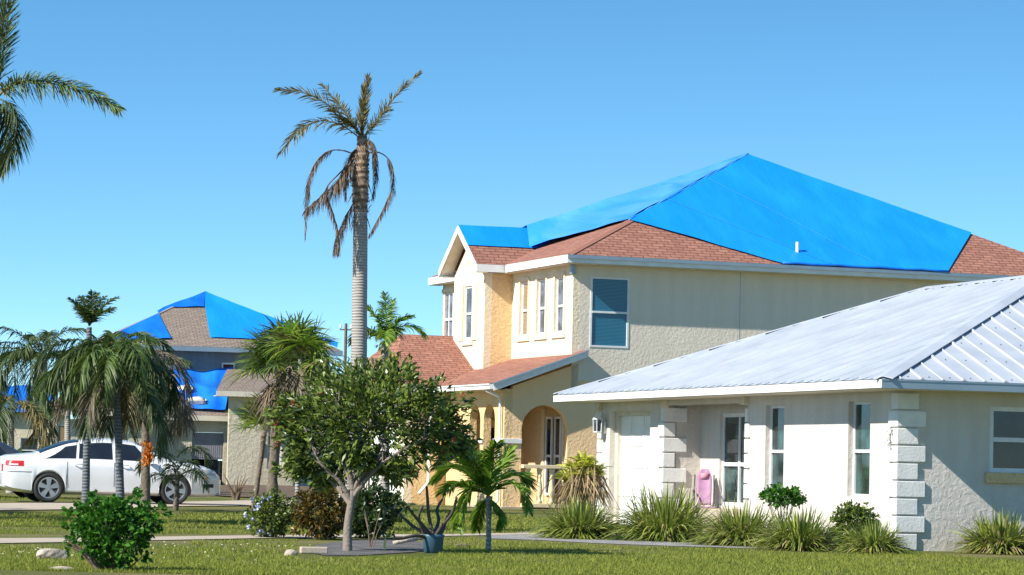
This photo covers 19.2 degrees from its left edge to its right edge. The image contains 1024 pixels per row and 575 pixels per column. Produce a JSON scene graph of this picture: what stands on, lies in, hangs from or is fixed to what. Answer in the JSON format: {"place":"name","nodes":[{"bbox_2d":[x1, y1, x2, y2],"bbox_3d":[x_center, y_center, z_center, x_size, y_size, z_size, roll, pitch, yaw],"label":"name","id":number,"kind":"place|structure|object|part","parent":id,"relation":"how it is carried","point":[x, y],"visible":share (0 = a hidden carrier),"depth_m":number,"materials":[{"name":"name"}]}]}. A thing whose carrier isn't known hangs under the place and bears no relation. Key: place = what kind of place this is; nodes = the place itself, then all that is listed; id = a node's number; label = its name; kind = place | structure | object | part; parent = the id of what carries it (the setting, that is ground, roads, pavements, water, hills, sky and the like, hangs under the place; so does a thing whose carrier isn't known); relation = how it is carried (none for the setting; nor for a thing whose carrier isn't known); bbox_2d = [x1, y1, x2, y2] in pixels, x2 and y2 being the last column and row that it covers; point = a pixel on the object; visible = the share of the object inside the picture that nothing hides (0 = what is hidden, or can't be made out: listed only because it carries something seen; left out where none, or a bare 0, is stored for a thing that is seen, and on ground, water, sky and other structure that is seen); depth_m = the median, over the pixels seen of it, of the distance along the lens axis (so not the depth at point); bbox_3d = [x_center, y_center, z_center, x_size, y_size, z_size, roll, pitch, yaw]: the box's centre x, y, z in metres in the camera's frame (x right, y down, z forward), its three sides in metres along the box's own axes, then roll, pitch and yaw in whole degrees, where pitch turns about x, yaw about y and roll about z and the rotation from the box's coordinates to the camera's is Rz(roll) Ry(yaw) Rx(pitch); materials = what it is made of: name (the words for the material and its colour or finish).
{"place":"outdoors","nodes":[
{"label":"outdoors","id":0,"kind":"place"},
{"bbox_2d":[0,500,371,509],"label":"driveway","id":1,"kind":"structure","parent":0,"point":[22,506],"depth_m":65.31,"materials":[{"name":"concrete"}]},
{"bbox_2d":[0,438,220,503],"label":"parked car","id":2,"kind":"object","parent":1,"relation":"on","point":[50,473],"visible":0.78,"depth_m":67.40,"materials":[{"name":"white paint"}]},
{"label":"rear window","id":3,"kind":"part","parent":2,"relation":"part of","materials":[{"name":"blue glass"}]},
{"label":"window","id":4,"kind":"part","parent":2,"relation":"part of","materials":[{"name":"black glass"}]},
{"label":"window","id":5,"kind":"part","parent":2,"relation":"part of","materials":[{"name":"black glass"}]},
{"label":"window","id":6,"kind":"part","parent":2,"relation":"part of","materials":[{"name":"black glass"}]},
{"bbox_2d":[0,532,534,542],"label":"sidewalk","id":7,"kind":"structure","parent":0,"point":[15,540],"depth_m":45.45,"materials":[{"name":"concrete"}]},
{"bbox_2d":[284,549,297,555],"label":"rock","id":8,"kind":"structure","parent":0,"point":[291,552],"depth_m":37.70,"materials":[{"name":"stone"}]},
{"bbox_2d":[0,495,621,533],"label":"grass","id":9,"kind":"structure","parent":0,"point":[219,525],"depth_m":57.05,"materials":[{"name":"green plant"}]},
{"bbox_2d":[340,384,380,489],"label":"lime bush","id":10,"kind":"object","parent":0,"point":[367,484],"visible":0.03,"depth_m":74.81,"materials":[{"name":"plant"}]},
{"bbox_2d":[0,485,1023,574],"bbox_3d":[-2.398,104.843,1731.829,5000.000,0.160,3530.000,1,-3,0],"label":"ground","id":11,"kind":"structure","parent":0,"point":[306,541],"depth_m":45.61,"materials":[{"name":"green plant"}]},
{"bbox_2d":[0,442,25,496],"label":"parked car","id":12,"kind":"object","parent":11,"relation":"on","point":[5,449],"visible":0.08,"depth_m":73.43,"materials":[{"name":"paint"}]},
{"bbox_2d":[0,394,60,492],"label":"feather palm","id":13,"kind":"object","parent":11,"relation":"on","point":[7,429],"visible":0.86,"depth_m":83.47,"materials":[{"name":"green plant"}]},
{"bbox_2d":[0,412,64,452],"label":"blue roofed house","id":14,"kind":"structure","parent":11,"relation":"on","point":[20,436],"depth_m":160.33,"materials":[{"name":"beige paint"}]},
{"bbox_2d":[0,385,55,411],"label":"blue tarp","id":15,"kind":"object","parent":14,"relation":"on","point":[22,394],"visible":0.1,"depth_m":162.99,"materials":[{"name":"blue plastic"}]},
{"bbox_2d":[20,438,37,452],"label":"window","id":16,"kind":"structure","parent":14,"relation":"in","point":[23,440],"depth_m":160.39,"materials":[{"name":"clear glass"}]},
{"bbox_2d":[0,326,96,449],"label":"feather palm","id":17,"kind":"object","parent":11,"relation":"on","point":[11,359],"visible":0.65,"depth_m":87.66,"materials":[{"name":"green plant"}]},
{"bbox_2d":[36,548,68,559],"bbox_3d":[-5.239,3.059,34.525,0.371,0.167,0.260,1,-3,0],"label":"boulder","id":18,"kind":"object","parent":11,"relation":"on","point":[46,553],"visible":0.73,"depth_m":34.43,"materials":[{"name":"stone"}]},
{"bbox_2d":[50,566,73,570],"bbox_3d":[-4.637,2.899,31.160,0.273,0.055,0.145,1,-3,0],"label":"flat stone","id":19,"kind":"object","parent":11,"relation":"on","point":[64,567],"visible":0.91,"depth_m":31.14,"materials":[{"name":"stone"}]},
{"bbox_2d":[0,0,125,184],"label":"feather palm","id":20,"kind":"object","parent":11,"relation":"on","point":[11,148],"visible":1,"depth_m":50.02,"materials":[{"name":"green plant"}]},
{"bbox_2d":[23,373,111,440],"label":"feather palm","id":21,"kind":"object","parent":11,"relation":"on","point":[67,427],"visible":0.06,"depth_m":91.82,"materials":[{"name":"plant"}]},
{"bbox_2d":[66,289,119,505],"bbox_3d":[-8.342,2.330,59.849,1.087,4.576,1.124,1,-3,0],"label":"snapped palm","id":22,"kind":"object","parent":11,"relation":"on","point":[87,313],"visible":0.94,"depth_m":59.75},
{"bbox_2d":[28,330,196,520],"bbox_3d":[-7.273,2.570,54.693,3.096,3.667,2.605,1,-3,0],"label":"feather palm","id":23,"kind":"object","parent":11,"relation":"on","point":[103,362],"visible":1,"depth_m":54.49,"materials":[{"name":"green plant"}]},
{"bbox_2d":[58,486,172,569],"bbox_3d":[-4.144,2.549,31.520,1.182,0.962,1.176,1,-3,0],"label":"green bush","id":24,"kind":"object","parent":11,"relation":"on","point":[101,519],"visible":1,"depth_m":31.36,"materials":[{"name":"green plant"}]},
{"bbox_2d":[92,346,200,511],"bbox_3d":[-7.522,2.949,61.825,2.411,3.564,2.521,1,-3,0],"label":"feather palm","id":25,"kind":"object","parent":11,"relation":"on","point":[184,420],"visible":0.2,"depth_m":61.58,"materials":[{"name":"green plant"}]},
{"bbox_2d":[140,440,153,468],"bbox_3d":[-7.436,3.401,61.604,0.296,0.613,0.301,1,-3,0],"label":"bromeliad","id":26,"kind":"object","parent":25,"relation":"attached to","point":[147,455],"visible":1,"depth_m":61.57,"materials":[{"name":"orange plant"}]},
{"bbox_2d":[0,541,309,560],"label":"lawn litter","id":27,"kind":"object","parent":11,"relation":"on","point":[173,552],"visible":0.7,"depth_m":37.49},
{"bbox_2d":[133,445,214,509],"bbox_3d":[-7.080,4.016,63.317,1.792,1.494,1.795,1,-3,0],"label":"young palm","id":28,"kind":"object","parent":11,"relation":"on","point":[177,475],"visible":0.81,"depth_m":63.36,"materials":[{"name":"green plant"}]},
{"bbox_2d":[47,301,342,485],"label":"house","id":29,"kind":"structure","parent":11,"relation":"on","point":[201,349],"depth_m":131.71,"materials":[{"name":"grey paint"}]},
{"bbox_2d":[57,424,71,442],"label":"window","id":30,"kind":"structure","parent":29,"relation":"in","point":[61,431],"depth_m":128.06,"materials":[{"name":"beige glass"}]},
{"bbox_2d":[122,426,128,440],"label":"window","id":31,"kind":"structure","parent":29,"relation":"in","point":[128,426],"depth_m":128.72,"materials":[{"name":"beige glass"}]},
{"bbox_2d":[116,291,205,338],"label":"blue tarp","id":32,"kind":"object","parent":29,"relation":"on","point":[154,325],"visible":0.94,"depth_m":136.10,"materials":[{"name":"blue plastic"}]},
{"bbox_2d":[174,367,232,409],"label":"blue tarp","id":33,"kind":"object","parent":29,"relation":"on","point":[206,383],"visible":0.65,"depth_m":133.22,"materials":[{"name":"blue plastic"}]},
{"bbox_2d":[187,396,206,404],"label":"sandbag","id":34,"kind":"object","parent":33,"relation":"on","point":[197,400],"visible":0.79,"depth_m":131.74,"materials":[{"name":"white fabric"}]},
{"bbox_2d":[192,432,222,459],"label":"garage door","id":35,"kind":"structure","parent":29,"relation":"in","point":[212,441],"depth_m":131.61,"materials":[{"name":"grey paint"}]},
{"bbox_2d":[222,363,234,368],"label":"window","id":36,"kind":"structure","parent":29,"relation":"in","point":[223,364],"depth_m":135.49,"materials":[{"name":"clear glass"}]},
{"bbox_2d":[205,291,337,346],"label":"blue tarp","id":37,"kind":"object","parent":29,"relation":"on","point":[227,318],"visible":0.62,"depth_m":137.70,"materials":[{"name":"blue plastic"}]},
{"bbox_2d":[267,435,281,468],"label":"window","id":38,"kind":"structure","parent":29,"relation":"in","point":[268,444],"depth_m":132.51,"materials":[{"name":"clear glass"}]},
{"bbox_2d":[224,475,248,500],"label":"bare twigs","id":39,"kind":"object","parent":11,"relation":"on","point":[236,493],"visible":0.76,"depth_m":78.20,"materials":[{"name":"beige wood"}]},
{"bbox_2d":[225,391,292,506],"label":"fan palm","id":40,"kind":"object","parent":11,"relation":"on","point":[246,414],"visible":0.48,"depth_m":67.81,"materials":[{"name":"green plant"}]},
{"bbox_2d":[219,484,312,496],"bbox_3d":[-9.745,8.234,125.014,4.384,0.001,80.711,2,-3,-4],"label":"mulch mound","id":41,"kind":"object","parent":11,"relation":"on","point":[288,491],"visible":0.34,"depth_m":107.11,"materials":[{"name":"brown soil"}]},
{"bbox_2d":[237,486,297,536],"bbox_3d":[-3.703,3.491,46.652,0.845,0.862,0.928,4,-5,-42],"label":"plumbago bush","id":42,"kind":"object","parent":11,"relation":"on","point":[263,510],"visible":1,"depth_m":46.56,"materials":[{"name":"green plant"}]},
{"bbox_2d":[225,314,342,503],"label":"fan palm","id":43,"kind":"object","parent":11,"relation":"on","point":[266,397],"visible":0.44,"depth_m":65.77,"materials":[{"name":"green plant"}]},
{"bbox_2d":[239,311,353,511],"bbox_3d":[-4.417,2.652,64.094,2.734,4.355,2.616,1,-3,0],"label":"fan palm","id":44,"kind":"object","parent":11,"relation":"on","point":[301,339],"visible":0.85,"depth_m":63.80,"materials":[{"name":"green plant"}]},
{"bbox_2d":[287,486,355,539],"bbox_3d":[-2.934,3.464,46.436,1.063,0.984,0.926,1,-3,0],"label":"croton bush","id":45,"kind":"object","parent":11,"relation":"on","point":[315,525],"visible":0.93,"depth_m":46.27,"materials":[{"name":"brown plant"}]},
{"bbox_2d":[307,442,337,486],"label":"background bush","id":46,"kind":"object","parent":11,"relation":"on","point":[328,458],"visible":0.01,"depth_m":111.23,"materials":[{"name":"green plant"}]},
{"bbox_2d":[339,323,351,372],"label":"utility pole","id":47,"kind":"object","parent":11,"relation":"on","point":[345,329],"visible":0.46,"depth_m":170.05,"materials":[{"name":"grey"}]},
{"bbox_2d":[272,70,421,497],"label":"storm damaged palm","id":48,"kind":"object","parent":11,"relation":"on","point":[358,170],"visible":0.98,"depth_m":66.03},
{"bbox_2d":[315,539,423,554],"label":"gravel island","id":49,"kind":"structure","parent":11,"relation":"on","point":[360,547],"depth_m":42.10,"materials":[{"name":"grey gravel"}]},
{"bbox_2d":[299,546,327,553],"bbox_3d":[-2.553,3.384,38.956,0.360,0.090,0.100,2,-4,-14],"label":"edging block","id":50,"kind":"object","parent":49,"relation":"on","point":[308,550],"depth_m":38.91,"materials":[{"name":"concrete"}]},
{"bbox_2d":[358,502,388,547],"bbox_3d":[-1.923,3.325,42.219,0.458,0.672,0.187,-1,-4,29],"label":"young sapling","id":51,"kind":"object","parent":49,"relation":"on","point":[366,514],"visible":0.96,"depth_m":42.20,"materials":[{"name":"green plant"}]},
{"bbox_2d":[392,537,417,543],"bbox_3d":[-1.564,3.713,44.291,0.403,0.113,0.060,3,-4,-31],"label":"driftwood","id":52,"kind":"object","parent":49,"relation":"on","point":[405,540],"visible":0.96,"depth_m":44.27,"materials":[{"name":"wood"}]},
{"bbox_2d":[262,342,482,550],"bbox_3d":[-1.882,2.153,40.420,2.985,2.842,2.219,1,-3,0],"label":"tree","id":53,"kind":"object","parent":11,"relation":"on","point":[296,419],"visible":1,"depth_m":40.31,"materials":[{"name":"green plant"}]},
{"bbox_2d":[340,474,404,538],"bbox_3d":[-2.251,3.471,47.677,1.146,1.124,1.088,1,-3,0],"label":"dark bush","id":54,"kind":"object","parent":11,"relation":"on","point":[367,496],"visible":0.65,"depth_m":47.51,"materials":[{"name":"green plant"}]},
{"bbox_2d":[346,291,428,497],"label":"feather palm","id":55,"kind":"object","parent":11,"relation":"on","point":[389,332],"visible":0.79,"depth_m":69.98,"materials":[{"name":"green plant"}]},
{"bbox_2d":[422,534,444,552],"bbox_3d":[-1.056,3.434,40.556,0.300,0.250,0.300,1,-3,0],"label":"blue pot","id":56,"kind":"object","parent":11,"relation":"on","point":[432,543],"visible":0.97,"depth_m":40.44,"materials":[{"name":"blue ceramic"}]},
{"bbox_2d":[381,486,457,550],"bbox_3d":[-1.254,3.098,40.523,1.062,0.879,1.920,1,-3,0],"label":"plumeria","id":57,"kind":"object","parent":56,"relation":"in","point":[423,528],"visible":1,"depth_m":40.45,"materials":[{"name":"grey plant"}]},
{"bbox_2d":[427,439,540,549],"bbox_3d":[-0.410,2.938,42.739,1.650,1.632,1.831,1,-3,0],"label":"young coconut palm","id":58,"kind":"object","parent":11,"relation":"on","point":[483,476],"visible":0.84,"depth_m":42.64,"materials":[{"name":"green plant"}]},
{"bbox_2d":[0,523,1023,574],"bbox_3d":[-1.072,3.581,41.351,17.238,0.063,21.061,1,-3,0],"label":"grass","id":59,"kind":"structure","parent":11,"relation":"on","point":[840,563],"depth_m":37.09,"materials":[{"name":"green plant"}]},
{"bbox_2d":[491,531,765,547],"bbox_3d":[2.403,4.301,52.138,5.804,0.048,10.652,1,-3,0],"label":"gravel bed","id":60,"kind":"object","parent":11,"relation":"on","point":[618,541],"visible":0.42,"depth_m":49.32,"materials":[{"name":"grey gravel"}]},
{"bbox_2d":[540,450,619,516],"bbox_3d":[1.244,3.710,54.486,1.554,1.564,1.210,1,-3,0],"label":"dracaena","id":61,"kind":"object","parent":60,"relation":"on","point":[582,475],"visible":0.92,"depth_m":54.35,"materials":[{"name":"green plant"}]},
{"bbox_2d":[527,490,633,539],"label":"strap leaf grass","id":62,"kind":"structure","parent":60,"relation":"on","point":[578,521],"depth_m":50.68,"materials":[{"name":"green plant"}]},
{"bbox_2d":[590,477,727,542],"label":"strap leaf grass","id":63,"kind":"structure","parent":60,"relation":"on","point":[669,520],"depth_m":50.31,"materials":[{"name":"green plant"}]},
{"bbox_2d":[757,482,807,524],"bbox_3d":[4.409,3.701,49.505,0.718,1.085,0.798,5,-5,-44],"label":"young shrub","id":64,"kind":"object","parent":60,"relation":"on","point":[785,496],"visible":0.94,"depth_m":49.41,"materials":[{"name":"green plant"}]},
{"bbox_2d":[326,161,1023,509],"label":"two storey house","id":65,"kind":"structure","parent":11,"relation":"on","point":[527,333],"depth_m":77.56,"materials":[{"name":"beige paint"}]},
{"bbox_2d":[363,422,397,501],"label":"garage door","id":66,"kind":"structure","parent":65,"relation":"in","point":[392,450],"depth_m":80.87,"materials":[{"name":"paint"}]},
{"bbox_2d":[445,292,452,335],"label":"window","id":67,"kind":"structure","parent":65,"relation":"in","point":[450,294],"depth_m":85.62,"materials":[{"name":"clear glass"}]},
{"bbox_2d":[465,286,471,339],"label":"window","id":68,"kind":"structure","parent":65,"relation":"in","point":[468,307],"depth_m":81.62,"materials":[{"name":"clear glass"}]},
{"bbox_2d":[478,420,494,488],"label":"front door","id":69,"kind":"structure","parent":65,"relation":"in","point":[492,421],"depth_m":78.86,"materials":[{"name":"white paint"}]},
{"bbox_2d":[448,225,555,247],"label":"blue tarp","id":70,"kind":"object","parent":65,"relation":"on","point":[496,236],"visible":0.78,"depth_m":81.34,"materials":[{"name":"blue plastic"}]},
{"bbox_2d":[521,282,527,336],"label":"window","id":71,"kind":"structure","parent":65,"relation":"in","point":[525,284],"depth_m":79.75,"materials":[{"name":"beige glass"}]},
{"bbox_2d":[538,279,544,334],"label":"window","id":72,"kind":"structure","parent":65,"relation":"in","point":[542,282],"depth_m":78.51,"materials":[{"name":"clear glass"}]},
{"bbox_2d":[544,417,552,494],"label":"window","id":73,"kind":"structure","parent":65,"relation":"in","point":[549,420],"depth_m":77.20,"materials":[{"name":"paint"}]},
{"bbox_2d":[553,416,561,495],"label":"window","id":74,"kind":"structure","parent":65,"relation":"in","point":[558,419],"depth_m":76.58,"materials":[{"name":"glass"}]},
{"bbox_2d":[556,277,563,332],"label":"window","id":75,"kind":"structure","parent":65,"relation":"in","point":[559,321],"depth_m":77.24,"materials":[{"name":"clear glass"}]},
{"bbox_2d":[589,276,629,347],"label":"window","id":76,"kind":"structure","parent":65,"relation":"in","point":[609,296],"depth_m":76.45,"materials":[{"name":"blue glass"}]},
{"bbox_2d":[522,153,970,272],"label":"blue tarp","id":77,"kind":"object","parent":65,"relation":"on","point":[753,205],"visible":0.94,"depth_m":80.38,"materials":[{"name":"blue plastic"}]},
{"bbox_2d":[692,469,715,507],"bbox_3d":[3.593,4.011,56.730,0.501,1.224,0.600,1,-3,6],"label":"folding chair","id":78,"kind":"object","parent":11,"relation":"on","point":[704,481],"visible":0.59,"depth_m":56.90,"materials":[{"name":"pink"}]},
{"bbox_2d":[553,275,1023,550],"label":"metal roof house","id":79,"kind":"structure","parent":11,"relation":"on","point":[932,377],"depth_m":51.23,"materials":[{"name":"beige paint"}]},
{"bbox_2d":[593,412,605,433],"bbox_3d":[1.743,2.719,60.901,0.270,0.440,0.208,2,-4,-18],"label":"wall lantern","id":80,"kind":"object","parent":79,"relation":"attached to","point":[599,425],"depth_m":60.84,"materials":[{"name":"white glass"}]},
{"bbox_2d":[614,411,649,525],"bbox_3d":[2.477,3.621,59.622,0.115,2.360,2.300,2,-4,-18],"label":"door","id":81,"kind":"structure","parent":79,"relation":"in","point":[632,431],"depth_m":60.02,"materials":[{"name":"paint"}]},
{"bbox_2d":[721,413,746,506],"bbox_3d":[4.195,3.210,56.376,0.057,1.730,1.400,2,-4,-18],"label":"window","id":82,"kind":"structure","parent":79,"relation":"in","point":[733,453],"depth_m":56.56,"materials":[{"name":"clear glass"}]},
{"bbox_2d":[769,405,783,493],"bbox_3d":[4.669,2.823,52.660,0.057,1.540,0.830,2,-4,-18],"label":"window","id":83,"kind":"structure","parent":79,"relation":"in","point":[777,412],"depth_m":52.83,"materials":[{"name":"clear glass"}]},
{"bbox_2d":[852,401,870,496],"bbox_3d":[5.754,2.637,49.311,0.057,1.560,0.860,2,-4,-18],"label":"window","id":84,"kind":"structure","parent":79,"relation":"in","point":[861,432],"depth_m":49.46,"materials":[{"name":"clear glass"}]},
{"bbox_2d":[882,425,890,448],"bbox_3d":[5.966,2.374,48.055,0.050,0.376,0.271,2,-4,-18],"label":"wall ornament","id":85,"kind":"object","parent":79,"relation":"attached to","point":[885,436],"depth_m":48.04,"materials":[{"name":"white paint"}]},
{"bbox_2d":[989,407,1023,472],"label":"window","id":86,"kind":"structure","parent":79,"relation":"in","point":[1006,423],"depth_m":48.49,"materials":[{"name":"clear glass"}]},
{"bbox_2d":[737,499,852,551],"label":"strap leaf grass","id":87,"kind":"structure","parent":11,"relation":"on","point":[800,534],"depth_m":46.06,"materials":[{"name":"green plant"}]},
{"bbox_2d":[829,499,880,546],"bbox_3d":[5.325,3.697,46.895,0.855,0.836,0.760,1,-3,0],"label":"hedge bush","id":88,"kind":"object","parent":11,"relation":"on","point":[851,513],"visible":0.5,"depth_m":46.79,"materials":[{"name":"green plant"}]},
{"bbox_2d":[817,514,926,554],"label":"strap leaf grass","id":89,"kind":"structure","parent":11,"relation":"on","point":[874,541],"depth_m":45.28,"materials":[{"name":"green plant"}]},
{"bbox_2d":[945,506,1023,554],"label":"strap leaf grass","id":90,"kind":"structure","parent":11,"relation":"on","point":[995,537],"depth_m":46.95,"materials":[{"name":"green plant"}]},
{"bbox_2d":[0,0,1023,460],"label":"sky","id":91,"kind":"structure","parent":0,"point":[517,113],"materials":[{"name":"blue"}]},
{"bbox_2d":[676,489,788,546],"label":"strap leaf grass","id":92,"kind":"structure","parent":0,"point":[728,529],"depth_m":48.25,"materials":[{"name":"green plant"}]}
]}

